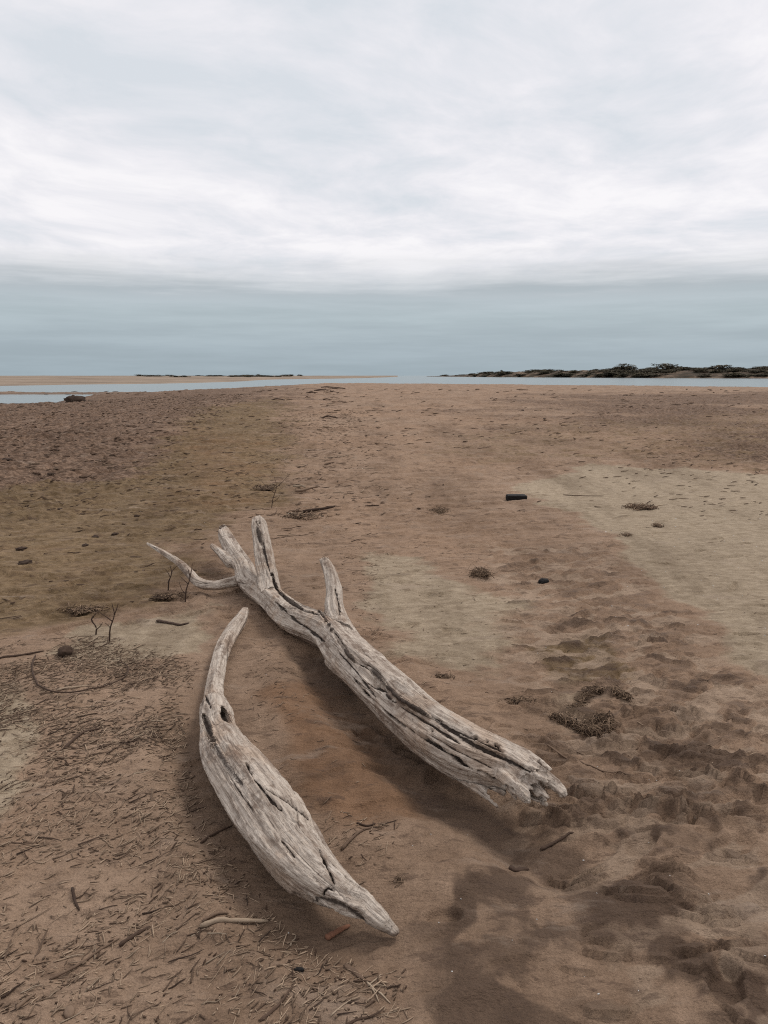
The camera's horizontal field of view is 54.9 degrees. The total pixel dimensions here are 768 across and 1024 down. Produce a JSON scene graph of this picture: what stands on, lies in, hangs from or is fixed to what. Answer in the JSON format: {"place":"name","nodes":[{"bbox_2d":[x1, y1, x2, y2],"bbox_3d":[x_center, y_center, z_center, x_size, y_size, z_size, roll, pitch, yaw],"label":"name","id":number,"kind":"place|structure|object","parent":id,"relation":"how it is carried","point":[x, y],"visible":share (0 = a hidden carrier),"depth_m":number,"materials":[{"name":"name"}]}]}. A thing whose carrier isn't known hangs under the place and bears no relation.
{"place":"outdoors","nodes":[
{"label":"outdoors","id":0,"kind":"place"},
{"bbox_2d":[0,376,397,385],"bbox_3d":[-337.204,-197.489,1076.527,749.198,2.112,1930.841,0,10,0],"label":"sandbar","id":1,"kind":"structure","parent":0,"point":[38,380],"depth_m":260.52,"materials":[{"name":"brown sand"}]},
{"bbox_2d":[0,383,767,1023],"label":"beach sand","id":2,"kind":"structure","parent":0,"point":[608,909],"depth_m":3.59,"materials":[{"name":"brown sand"}]},
{"bbox_2d":[3,925,16,960],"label":"twig","id":3,"kind":"object","parent":2,"relation":"on","point":[9,944],"visible":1,"depth_m":1.97,"materials":[{"name":"brown wood"}]},
{"bbox_2d":[1,983,22,998],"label":"twig","id":4,"kind":"object","parent":2,"relation":"on","point":[8,993],"visible":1,"depth_m":1.81,"materials":[{"name":"brown wood"}]},
{"bbox_2d":[15,546,26,550],"bbox_3d":[-3.163,0.320,6.451,0.069,0.033,0.108,5,12,27],"label":"clod","id":5,"kind":"object","parent":2,"relation":"on","point":[21,548],"visible":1,"depth_m":6.43,"materials":[{"name":"brown soil"}]},
{"bbox_2d":[0,650,43,658],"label":"stick","id":6,"kind":"object","parent":2,"relation":"on","point":[16,655],"visible":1,"depth_m":4.01,"materials":[{"name":"brown wood"}]},
{"bbox_2d":[17,559,31,564],"bbox_3d":[-2.918,0.414,6.011,0.122,0.048,0.096,-6,12,-30],"label":"clod","id":7,"kind":"object","parent":2,"relation":"on","point":[25,562],"visible":0.84,"depth_m":5.99,"materials":[{"name":"brown soil"}]},
{"bbox_2d":[15,993,35,1008],"bbox_3d":[-0.867,1.180,1.788,0.011,0.017,0.058,3,11,17],"label":"stick","id":8,"kind":"object","parent":2,"relation":"on","point":[21,1003],"visible":1,"depth_m":1.78,"materials":[{"name":"wood"}]},
{"bbox_2d":[8,907,51,930],"bbox_3d":[-0.991,1.142,2.075,0.008,0.005,0.126,10,16,43],"label":"twig","id":9,"kind":"object","parent":2,"relation":"on","point":[30,919],"visible":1,"depth_m":2.07,"materials":[{"name":"brown wood"}]},
{"bbox_2d":[32,929,47,961],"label":"twig","id":10,"kind":"object","parent":2,"relation":"on","point":[40,945],"visible":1,"depth_m":1.99,"materials":[{"name":"brown wood"}]},
{"bbox_2d":[58,645,73,656],"bbox_3d":[-1.740,0.763,4.043,0.087,0.066,0.069,-10,14,-43],"label":"stone","id":11,"kind":"object","parent":2,"relation":"on","point":[66,650],"visible":0.98,"depth_m":4.02,"materials":[{"name":"brown stone"}]},
{"bbox_2d":[52,775,81,784],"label":"twig","id":12,"kind":"object","parent":2,"relation":"on","point":[66,779],"visible":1,"depth_m":2.76,"materials":[{"name":"brown wood"}]},
{"bbox_2d":[64,1005,74,1018],"bbox_3d":[-0.746,1.185,1.753,0.024,0.020,0.036,-5,12,-27],"label":"pebble","id":13,"kind":"object","parent":2,"relation":"on","point":[69,1011],"visible":1,"depth_m":1.75,"materials":[{"name":"beige stone"}]},
{"bbox_2d":[52,846,86,858],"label":"twig","id":14,"kind":"object","parent":2,"relation":"on","point":[67,853],"visible":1,"depth_m":2.35,"materials":[{"name":"brown wood"}]},
{"bbox_2d":[60,1011,81,1022],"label":"twig","id":15,"kind":"object","parent":2,"relation":"on","point":[70,1017],"visible":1,"depth_m":1.74,"materials":[{"name":"brown wood"}]},
{"bbox_2d":[56,685,88,690],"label":"reed stem","id":16,"kind":"object","parent":2,"relation":"on","point":[60,689],"visible":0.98,"depth_m":3.59,"materials":[{"name":"beige plant"}]},
{"bbox_2d":[61,977,85,985],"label":"twig","id":17,"kind":"object","parent":2,"relation":"on","point":[72,981],"visible":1,"depth_m":1.85,"materials":[{"name":"brown wood"}]},
{"bbox_2d":[63,395,85,402],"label":"rock","id":18,"kind":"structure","parent":2,"relation":"on","point":[71,398],"depth_m":46.98,"materials":[{"name":"brown stone"}]},
{"bbox_2d":[71,887,79,909],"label":"stick","id":19,"kind":"object","parent":2,"relation":"on","point":[74,898],"visible":1,"depth_m":2.15,"materials":[{"name":"brown wood"}]},
{"bbox_2d":[31,655,128,692],"bbox_3d":[-1.595,0.819,3.757,0.588,0.026,0.508,0,10,0],"label":"vine","id":20,"kind":"object","parent":2,"relation":"on","point":[33,660],"visible":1,"depth_m":3.62,"materials":[{"name":"brown plant"}]},
{"bbox_2d":[63,728,100,748],"bbox_3d":[-1.278,0.944,3.100,0.047,0.016,0.197,5,11,24],"label":"stick","id":21,"kind":"object","parent":2,"relation":"on","point":[74,739],"visible":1,"depth_m":3.11,"materials":[{"name":"brown wood"}]},
{"bbox_2d":[56,603,111,615],"bbox_3d":[-1.928,0.620,4.745,0.340,0.068,0.182,0,10,0],"label":"weed clump","id":22,"kind":"object","parent":2,"relation":"on","point":[82,609],"visible":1,"depth_m":4.73,"materials":[{"name":"brown plant"}]},
{"bbox_2d":[51,938,119,979],"bbox_3d":[-0.778,1.166,1.933,0.008,0.014,0.188,9,14,39],"label":"stick","id":23,"kind":"object","parent":2,"relation":"on","point":[74,966],"visible":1,"depth_m":1.92,"materials":[{"name":"brown wood"}]},
{"bbox_2d":[78,835,108,844],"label":"twig","id":24,"kind":"object","parent":2,"relation":"on","point":[92,839],"visible":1,"depth_m":2.41,"materials":[{"name":"brown wood"}]},
{"bbox_2d":[91,613,102,634],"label":"bare twig","id":25,"kind":"object","parent":2,"relation":"on","point":[95,625],"visible":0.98,"depth_m":4.32,"materials":[{"name":"brown wood"}]},
{"bbox_2d":[96,604,117,641],"bbox_3d":[-1.571,0.637,4.233,0.122,0.247,0.040,-1,11,-8],"label":"bare twig","id":26,"kind":"object","parent":2,"relation":"on","point":[110,620],"visible":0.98,"depth_m":4.22,"materials":[{"name":"brown wood"}]},
{"bbox_2d":[118,926,149,946],"bbox_3d":[-0.677,1.149,2.010,0.013,0.015,0.096,8,13,36],"label":"stick","id":27,"kind":"object","parent":2,"relation":"on","point":[127,939],"visible":1,"depth_m":2.00,"materials":[{"name":"brown wood"}]},
{"bbox_2d":[132,1003,160,1015],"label":"twig","id":28,"kind":"object","parent":2,"relation":"on","point":[144,1009],"visible":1,"depth_m":1.76,"materials":[{"name":"brown wood"}]},
{"bbox_2d":[142,907,161,913],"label":"twig","id":29,"kind":"object","parent":2,"relation":"on","point":[151,911],"visible":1,"depth_m":2.10,"materials":[{"name":"brown wood"}]},
{"bbox_2d":[146,847,176,863],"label":"twig","id":30,"kind":"object","parent":2,"relation":"on","point":[160,856],"visible":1,"depth_m":2.32,"materials":[{"name":"brown wood"}]},
{"bbox_2d":[140,588,196,599],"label":"weed clump","id":31,"kind":"object","parent":2,"relation":"on","point":[163,596],"visible":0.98,"depth_m":4.99,"materials":[{"name":"brown plant"}]},
{"bbox_2d":[165,565,177,589],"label":"bare twig","id":32,"kind":"object","parent":2,"relation":"on","point":[170,576],"visible":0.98,"depth_m":5.19,"materials":[{"name":"brown wood"}]},
{"bbox_2d":[156,619,188,625],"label":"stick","id":33,"kind":"object","parent":2,"relation":"on","point":[167,622],"visible":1,"depth_m":4.51,"materials":[{"name":"wood"}]},
{"bbox_2d":[179,564,192,601],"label":"bare twig","id":34,"kind":"object","parent":2,"relation":"on","point":[185,592],"visible":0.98,"depth_m":4.92,"materials":[{"name":"brown wood"}]},
{"bbox_2d":[168,949,203,962],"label":"twig","id":35,"kind":"object","parent":2,"relation":"on","point":[184,956],"visible":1,"depth_m":1.93,"materials":[{"name":"brown wood"}]},
{"bbox_2d":[176,1013,196,1023],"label":"twig","id":36,"kind":"object","parent":2,"relation":"on","point":[185,1019],"visible":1,"depth_m":1.73,"materials":[{"name":"brown wood"}]},
{"bbox_2d":[176,911,199,929],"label":"twig","id":37,"kind":"object","parent":2,"relation":"on","point":[185,921],"visible":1,"depth_m":2.04,"materials":[{"name":"brown wood"}]},
{"bbox_2d":[190,964,194,983],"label":"twig","id":38,"kind":"object","parent":2,"relation":"on","point":[192,974],"visible":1,"depth_m":1.88,"materials":[{"name":"brown wood"}]},
{"bbox_2d":[191,858,214,865],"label":"twig","id":39,"kind":"object","parent":2,"relation":"on","point":[202,861],"visible":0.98,"depth_m":2.31,"materials":[{"name":"brown wood"}]},
{"bbox_2d":[201,998,222,1005],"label":"twig","id":40,"kind":"object","parent":2,"relation":"on","point":[210,1002],"visible":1,"depth_m":1.79,"materials":[{"name":"brown wood"}]},
{"bbox_2d":[201,911,228,922],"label":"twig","id":41,"kind":"object","parent":2,"relation":"on","point":[211,916],"visible":1,"depth_m":2.05,"materials":[{"name":"brown wood"}]},
{"bbox_2d":[200,825,232,842],"bbox_3d":[-0.562,1.078,2.483,0.010,0.019,0.136,7,13,35],"label":"stick","id":42,"kind":"object","parent":2,"relation":"on","point":[211,835],"visible":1,"depth_m":2.47,"materials":[{"name":"brown wood"}]},
{"bbox_2d":[200,917,267,927],"bbox_3d":[-0.413,1.130,2.044,0.184,0.042,0.017,-3,11,-16],"label":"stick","id":43,"kind":"object","parent":2,"relation":"on","point":[207,923],"visible":1,"depth_m":2.04,"materials":[{"name":"beige wood"}]},
{"bbox_2d":[249,484,279,490],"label":"weed clump","id":44,"kind":"object","parent":2,"relation":"on","point":[263,487],"visible":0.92,"depth_m":9.71,"materials":[{"name":"plant"}]},
{"bbox_2d":[264,474,289,507],"bbox_3d":[-1.221,-0.206,8.354,0.337,0.435,0.061,-3,11,-18],"label":"bare twig","id":45,"kind":"object","parent":2,"relation":"on","point":[275,490],"visible":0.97,"depth_m":8.35,"materials":[{"name":"brown wood"}]},
{"bbox_2d":[259,983,294,1021],"bbox_3d":[-0.254,1.184,1.785,0.010,0.017,0.122,8,13,36],"label":"stick","id":46,"kind":"object","parent":2,"relation":"on","point":[271,1011],"visible":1,"depth_m":1.78,"materials":[{"name":"brown wood"}]},
{"bbox_2d":[199,607,398,936],"bbox_3d":[-0.609,0.824,3.218,0.442,0.222,2.804,-3,11,-18],"label":"driftwood limb","id":47,"kind":"object","parent":2,"relation":"on","point":[267,811],"visible":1,"depth_m":2.28,"materials":[{"name":"brown wood"}]},
{"bbox_2d":[294,967,304,972],"bbox_3d":[-0.216,1.166,1.884,0.028,0.013,0.014,1,10,3],"label":"char scrap","id":48,"kind":"object","parent":2,"relation":"on","point":[300,969],"visible":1,"depth_m":1.88,"materials":[{"name":"black wood"}]},
{"bbox_2d":[277,510,334,520],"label":"weed clump","id":49,"kind":"object","parent":2,"relation":"on","point":[300,515],"visible":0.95,"depth_m":7.91,"materials":[{"name":"brown plant"}]},
{"bbox_2d":[295,486,319,491],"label":"twig","id":50,"kind":"object","parent":2,"relation":"on","point":[302,490],"visible":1,"depth_m":9.55,"materials":[{"name":"brown wood"}]},
{"bbox_2d":[302,506,334,512],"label":"twig","id":51,"kind":"object","parent":2,"relation":"on","point":[314,509],"visible":0.97,"depth_m":8.26,"materials":[{"name":"brown wood"}]},
{"bbox_2d":[325,924,349,939],"bbox_3d":[-0.128,1.162,2.050,0.080,0.016,0.022,-9,14,-41],"label":"bark strip","id":52,"kind":"object","parent":2,"relation":"on","point":[332,934],"visible":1,"depth_m":2.04,"materials":[{"name":"brown wood"}]},
{"bbox_2d":[331,999,350,1015],"bbox_3d":[-0.100,1.186,1.776,0.004,0.010,0.079,9,14,40],"label":"straw","id":53,"kind":"object","parent":2,"relation":"on","point":[340,1007],"visible":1,"depth_m":1.77,"materials":[{"name":"beige plant"}]},
{"bbox_2d":[343,963,363,979],"bbox_3d":[-0.075,1.177,1.894,0.016,0.017,0.079,-10,14,-42],"label":"bark strip","id":54,"kind":"object","parent":2,"relation":"on","point":[350,967],"visible":1,"depth_m":1.90,"materials":[{"name":"brown wood"}]},
{"bbox_2d":[341,826,371,849],"bbox_3d":[-0.089,1.059,2.421,0.012,0.023,0.160,8,13,35],"label":"stick","id":55,"kind":"object","parent":2,"relation":"on","point":[347,842],"visible":1,"depth_m":2.40,"materials":[{"name":"wood"}]},
{"bbox_2d":[147,515,566,807],"bbox_3d":[-0.567,0.494,4.155,0.744,0.528,4.261,-6,12,-29],"label":"driftwood log","id":56,"kind":"object","parent":2,"relation":"on","point":[414,718],"visible":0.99,"depth_m":3.16,"materials":[{"name":"brown wood"}]},
{"bbox_2d":[353,980,370,981],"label":"twig","id":57,"kind":"object","parent":2,"relation":"on","point":[361,980],"visible":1,"depth_m":1.86,"materials":[{"name":"brown wood"}]},
{"bbox_2d":[347,1010,381,1023],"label":"twig","id":58,"kind":"object","parent":2,"relation":"on","point":[362,1018],"visible":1,"depth_m":1.74,"materials":[{"name":"brown wood"}]},
{"bbox_2d":[357,822,375,826],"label":"stick","id":59,"kind":"object","parent":2,"relation":"on","point":[361,824],"visible":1,"depth_m":2.50,"materials":[{"name":"brown wood"}]},
{"bbox_2d":[367,981,390,1003],"bbox_3d":[-0.015,1.180,1.820,0.008,0.011,0.088,-9,14,-41],"label":"straw","id":60,"kind":"object","parent":2,"relation":"on","point":[368,983],"visible":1,"depth_m":1.81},
{"bbox_2d":[0,387,767,1023],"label":"reed litter","id":61,"kind":"object","parent":2,"relation":"on","point":[100,661],"visible":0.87,"depth_m":2.95,"materials":[{"name":"brown plant"}]},
{"bbox_2d":[387,983,400,989],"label":"twig","id":62,"kind":"object","parent":2,"relation":"on","point":[391,986],"visible":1,"depth_m":1.83,"materials":[{"name":"brown wood"}]},
{"bbox_2d":[389,867,406,886],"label":"weed clump","id":63,"kind":"object","parent":2,"relation":"on","point":[399,879],"visible":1,"depth_m":2.22,"materials":[{"name":"plant"}]},
{"bbox_2d":[427,505,450,514],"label":"weed clump","id":64,"kind":"object","parent":2,"relation":"on","point":[438,510],"visible":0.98,"depth_m":8.19,"materials":[{"name":"brown plant"}]},
{"bbox_2d":[436,670,454,678],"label":"weed clump","id":65,"kind":"object","parent":2,"relation":"on","point":[439,676],"visible":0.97,"depth_m":3.72,"materials":[{"name":"brown plant"}]},
{"bbox_2d":[468,563,493,581],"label":"weed clump","id":66,"kind":"object","parent":2,"relation":"on","point":[481,572],"visible":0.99,"depth_m":5.58,"materials":[{"name":"brown plant"}]},
{"bbox_2d":[505,494,526,500],"bbox_3d":[1.619,-0.176,9.059,0.263,0.078,0.114,1,13,-6],"label":"charred block","id":67,"kind":"object","parent":2,"relation":"on","point":[509,497],"depth_m":9.01,"materials":[{"name":"black wood"}]},
{"bbox_2d":[498,694,537,704],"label":"weed clump","id":68,"kind":"object","parent":2,"relation":"on","point":[517,700],"visible":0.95,"depth_m":3.45,"materials":[{"name":"brown plant"}]},
{"bbox_2d":[509,865,528,871],"bbox_3d":[0.425,1.122,2.328,0.066,0.018,0.027,0,10,0],"label":"bark strip","id":69,"kind":"object","parent":2,"relation":"on","point":[513,868],"visible":1,"depth_m":2.32,"materials":[{"name":"brown wood"}]},
{"bbox_2d":[537,578,548,583],"bbox_3d":[1.145,0.513,5.435,0.162,0.050,0.066,-2,11,-12],"label":"charred lump","id":70,"kind":"object","parent":2,"relation":"on","point":[543,580],"visible":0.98,"depth_m":5.42,"materials":[{"name":"black wood"}]},
{"bbox_2d":[540,831,573,850],"bbox_3d":[0.573,1.088,2.451,0.136,0.034,0.012,-5,12,-27],"label":"bark strip","id":71,"kind":"object","parent":2,"relation":"on","point":[553,842],"visible":1,"depth_m":2.45,"materials":[{"name":"brown wood"}]},
{"bbox_2d":[563,494,593,495],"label":"stick","id":72,"kind":"object","parent":2,"relation":"on","point":[578,495],"visible":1,"depth_m":9.34,"materials":[{"name":"wood"}]},
{"bbox_2d":[540,709,621,738],"bbox_3d":[0.872,0.907,3.234,0.237,0.080,0.317,-8,13,-36],"label":"weed clump","id":73,"kind":"object","parent":2,"relation":"on","point":[605,723],"visible":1,"depth_m":3.19,"materials":[{"name":"brown plant"}]},
{"bbox_2d":[546,744,632,774],"bbox_3d":[0.791,0.978,2.885,0.352,0.042,0.021,8,13,37],"label":"reed stem","id":74,"kind":"object","parent":2,"relation":"on","point":[552,748],"visible":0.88,"depth_m":2.87,"materials":[{"name":"brown plant"}]},
{"bbox_2d":[566,682,633,710],"bbox_3d":[0.993,0.861,3.477,0.385,0.063,0.217,-4,11,-20],"label":"weed clump","id":75,"kind":"object","parent":2,"relation":"on","point":[599,689],"visible":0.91,"depth_m":3.50,"materials":[{"name":"brown plant"}]},
{"bbox_2d":[619,532,631,536],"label":"weed clump","id":76,"kind":"object","parent":2,"relation":"on","point":[626,534],"visible":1,"depth_m":7.05,"materials":[{"name":"brown plant"}]},
{"bbox_2d":[621,503,661,510],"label":"weed clump","id":77,"kind":"object","parent":2,"relation":"on","point":[642,506],"visible":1,"depth_m":8.43,"materials":[{"name":"brown plant"}]},
{"bbox_2d":[651,521,663,527],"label":"weed clump","id":78,"kind":"object","parent":2,"relation":"on","point":[657,525],"visible":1,"depth_m":7.44,"materials":[{"name":"brown plant"}]},
{"bbox_2d":[0,376,767,403],"bbox_3d":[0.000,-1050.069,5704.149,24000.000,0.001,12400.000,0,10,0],"label":"water","id":79,"kind":"structure","parent":0,"point":[699,382],"depth_m":184.46,"materials":[{"name":"grey liquid"}]},
{"bbox_2d":[0,0,767,375],"label":"sky","id":80,"kind":"structure","parent":0,"point":[188,187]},
{"bbox_2d":[427,369,767,377],"bbox_3d":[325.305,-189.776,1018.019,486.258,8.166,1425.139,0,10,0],"label":"dune","id":81,"kind":"structure","parent":0,"point":[685,374],"depth_m":622.23,"materials":[{"name":"brown sand"}]},
{"bbox_2d":[548,373,575,376],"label":"scrub bush","id":82,"kind":"object","parent":81,"relation":"on","point":[560,374],"visible":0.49,"depth_m":753.89,"materials":[{"name":"green plant"}]},
{"bbox_2d":[557,373,575,376],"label":"scrub bush","id":83,"kind":"object","parent":81,"relation":"on","point":[566,375],"visible":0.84,"depth_m":745.80,"materials":[{"name":"green plant"}]},
{"bbox_2d":[615,373,630,377],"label":"scrub bush","id":84,"kind":"object","parent":81,"relation":"on","point":[622,374],"visible":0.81,"depth_m":642.90,"materials":[{"name":"green plant"}]},
{"bbox_2d":[612,363,636,369],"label":"bushy tree","id":85,"kind":"object","parent":81,"relation":"on","point":[628,367],"visible":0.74,"depth_m":716.19,"materials":[{"name":"green plant"}]},
{"bbox_2d":[632,372,653,376],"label":"scrub bush","id":86,"kind":"object","parent":81,"relation":"on","point":[639,374],"visible":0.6,"depth_m":618.53,"materials":[{"name":"green plant"}]},
{"bbox_2d":[634,370,657,372],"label":"scrub bush","id":87,"kind":"object","parent":81,"relation":"on","point":[638,371],"visible":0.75,"depth_m":644.17,"materials":[{"name":"green plant"}]},
{"bbox_2d":[651,363,685,369],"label":"bushy tree","id":88,"kind":"object","parent":81,"relation":"on","point":[667,366],"visible":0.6,"depth_m":664.00,"materials":[{"name":"green plant"}]},
{"bbox_2d":[661,369,680,372],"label":"scrub bush","id":89,"kind":"object","parent":81,"relation":"on","point":[672,371],"visible":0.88,"depth_m":618.92,"materials":[{"name":"green plant"}]},
{"bbox_2d":[693,368,708,372],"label":"scrub bush","id":90,"kind":"object","parent":81,"relation":"on","point":[699,370],"visible":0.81,"depth_m":591.55,"materials":[{"name":"green plant"}]},
{"bbox_2d":[710,365,735,369],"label":"bushy tree","id":91,"kind":"object","parent":81,"relation":"on","point":[720,367],"visible":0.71,"depth_m":619.95,"materials":[{"name":"green plant"}]},
{"bbox_2d":[722,372,742,375],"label":"scrub bush","id":92,"kind":"object","parent":81,"relation":"on","point":[732,374],"visible":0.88,"depth_m":537.75,"materials":[{"name":"green plant"}]},
{"bbox_2d":[723,368,752,372],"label":"scrub bush","id":93,"kind":"object","parent":81,"relation":"on","point":[735,370],"visible":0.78,"depth_m":562.21,"materials":[{"name":"green plant"}]}
]}

